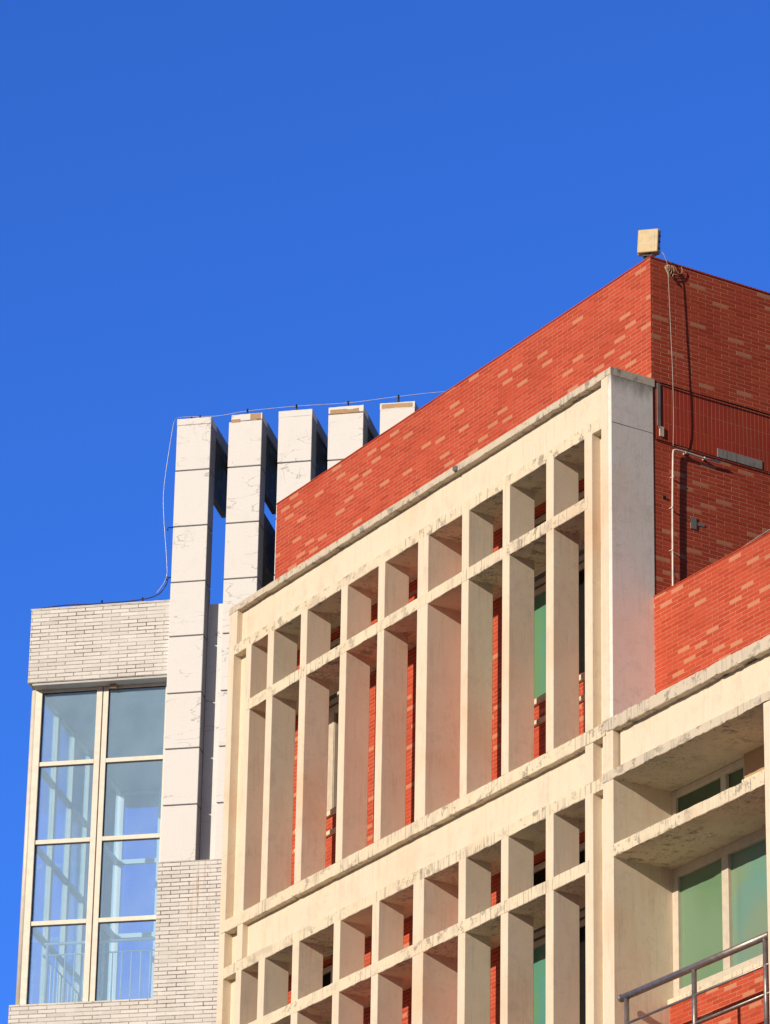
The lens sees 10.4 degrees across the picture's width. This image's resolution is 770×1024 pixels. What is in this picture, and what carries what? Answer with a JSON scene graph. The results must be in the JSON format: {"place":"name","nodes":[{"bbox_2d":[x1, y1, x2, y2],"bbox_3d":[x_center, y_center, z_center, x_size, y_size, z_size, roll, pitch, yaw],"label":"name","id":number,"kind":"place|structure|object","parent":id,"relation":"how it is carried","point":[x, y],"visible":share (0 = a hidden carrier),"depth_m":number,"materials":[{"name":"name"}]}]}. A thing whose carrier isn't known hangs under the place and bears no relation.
{"place":"outdoors","nodes":[
{"label":"outdoors","id":0,"kind":"place"},
{"bbox_2d":[0,0,769,1023],"label":"sky","id":1,"kind":"structure","parent":0,"point":[215,208],"materials":[{"name":"blue"}]},
{"label":"ground","id":2,"kind":"structure","parent":0,"visible":0},
{"bbox_2d":[8,401,418,1023],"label":"stair tower","id":3,"kind":"structure","parent":2,"relation":"on","point":[132,697],"depth_m":52.17,"materials":[{"name":"white brick"}]},
{"bbox_2d":[32,695,121,1003],"bbox_3d":[-3.883,4.818,53.163,0.070,4.090,3.580,-4,-24,12],"label":"window","id":4,"kind":"structure","parent":3,"relation":"in","point":[71,787],"depth_m":53.25,"materials":[{"name":"glass"}]},
{"bbox_2d":[20,682,167,1004],"bbox_3d":[-3.484,4.027,51.354,1.733,4.090,0.110,-4,-24,12],"label":"window","id":5,"kind":"structure","parent":3,"relation":"in","point":[100,761],"depth_m":51.40,"materials":[{"name":"metal"}]},
{"bbox_2d":[42,937,154,1002],"bbox_3d":[-3.062,6.173,52.242,1.510,0.895,3.200,-4,-24,12],"label":"stair railing","id":6,"kind":"object","parent":3,"relation":"on","point":[74,991],"visible":0.74,"depth_m":50.94,"materials":[{"name":"white metal"}]},
{"bbox_2d":[37,578,168,608],"bbox_3d":[-3.478,1.020,52.481,1.689,0.312,0.059,-5,-24,13],"label":"roof cable","id":7,"kind":"object","parent":3,"relation":"on","point":[142,599],"visible":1,"depth_m":52.42,"materials":[{"name":"grey metal"}]},
{"bbox_2d":[109,789,161,999],"bbox_3d":[-2.695,5.487,54.633,1.710,4.090,0.080,-4,-24,12],"label":"window","id":8,"kind":"structure","parent":3,"relation":"in","point":[120,826],"depth_m":55.06,"materials":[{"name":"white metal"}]},
{"bbox_2d":[156,392,437,593],"bbox_3d":[-0.723,-0.256,52.423,4.223,2.475,0.086,-4,-24,11],"label":"lightning wire","id":9,"kind":"object","parent":3,"relation":"attached to","point":[348,402],"visible":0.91,"depth_m":52.87,"materials":[{"name":"white metal"}]},
{"bbox_2d":[216,256,769,1023],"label":"brick building","id":10,"kind":"structure","parent":2,"relation":"on","point":[498,722],"depth_m":40.48,"materials":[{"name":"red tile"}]},
{"bbox_2d":[323,964,332,986],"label":"window","id":11,"kind":"structure","parent":10,"relation":"in","point":[328,971],"depth_m":43.13,"materials":[{"name":"glass"}]},
{"bbox_2d":[329,704,338,807],"bbox_3d":[-0.395,2.512,43.860,0.060,1.230,1.260,15,-27,-28],"label":"window","id":12,"kind":"structure","parent":10,"relation":"in","point":[336,707],"depth_m":44.06,"materials":[{"name":"glass"}]},
{"bbox_2d":[329,637,339,708],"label":"window","id":13,"kind":"structure","parent":10,"relation":"in","point":[333,699],"depth_m":44.40,"materials":[{"name":"glass"}]},
{"bbox_2d":[534,562,584,698],"bbox_3d":[1.846,1.089,40.542,0.060,1.230,1.800,15,-27,-28],"label":"window","id":14,"kind":"structure","parent":10,"relation":"in","point":[540,593],"depth_m":40.97,"materials":[{"name":"glass"}]},
{"bbox_2d":[534,490,584,589],"bbox_3d":[1.863,0.170,40.947,0.060,0.720,1.800,15,-27,-28],"label":"window","id":15,"kind":"structure","parent":10,"relation":"in","point":[540,580],"depth_m":41.30,"materials":[{"name":"glass"}]},
{"bbox_2d":[533,919,585,1023],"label":"window","id":16,"kind":"structure","parent":10,"relation":"in","point":[539,963],"depth_m":39.60,"materials":[{"name":"glass"}]},
{"bbox_2d":[534,842,584,941],"bbox_3d":[1.804,3.445,39.503,0.060,0.720,1.800,15,-27,-28],"label":"window","id":17,"kind":"structure","parent":10,"relation":"in","point":[540,869],"depth_m":39.89,"materials":[{"name":"glass"}]},
{"bbox_2d":[637,228,660,258],"bbox_3d":[2.526,-2.558,40.698,0.233,0.321,0.086,-7,-25,17],"label":"floodlight","id":18,"kind":"object","parent":10,"relation":"on","point":[648,244],"visible":1,"depth_m":40.66,"materials":[{"name":"white plastic"}]},
{"bbox_2d":[658,252,682,444],"bbox_3d":[2.726,-1.539,40.270,0.278,2.030,0.058,15,-27,-28],"label":"antenna cable","id":19,"kind":"object","parent":10,"relation":"attached to","point":[667,265],"visible":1,"depth_m":40.39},
{"bbox_2d":[618,931,769,1023],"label":"balcony railing","id":20,"kind":"object","parent":10,"relation":"on","point":[693,968],"visible":1,"depth_m":36.22,"materials":[{"name":"silver metal"}]},
{"bbox_2d":[669,449,719,585],"bbox_3d":[2.890,0.511,39.519,0.575,2.298,0.049,15,-27,-28],"label":"wall pipe","id":21,"kind":"object","parent":10,"relation":"attached to","point":[672,477],"depth_m":39.65,"materials":[{"name":"white plastic"}]},
{"bbox_2d":[671,757,743,816],"bbox_3d":[2.916,2.635,37.906,0.060,0.620,1.170,15,-27,-28],"label":"window","id":22,"kind":"structure","parent":10,"relation":"in","point":[731,775],"depth_m":38.02,"materials":[{"name":"glass"}]},
{"bbox_2d":[655,438,769,472],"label":"wall cable","id":23,"kind":"object","parent":10,"relation":"attached to","point":[712,455],"depth_m":40.11,"materials":[{"name":"black rubber"}]},
{"bbox_2d":[659,382,769,414],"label":"wall cable","id":24,"kind":"object","parent":10,"relation":"attached to","point":[714,398],"depth_m":40.36,"materials":[{"name":"black rubber"}]},
{"bbox_2d":[672,827,768,997],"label":"window","id":25,"kind":"structure","parent":10,"relation":"in","point":[719,897],"depth_m":37.41,"materials":[{"name":"glass"}]},
{"bbox_2d":[674,529,769,583],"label":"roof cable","id":26,"kind":"object","parent":10,"relation":"on","point":[744,545],"visible":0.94,"depth_m":38.20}
]}

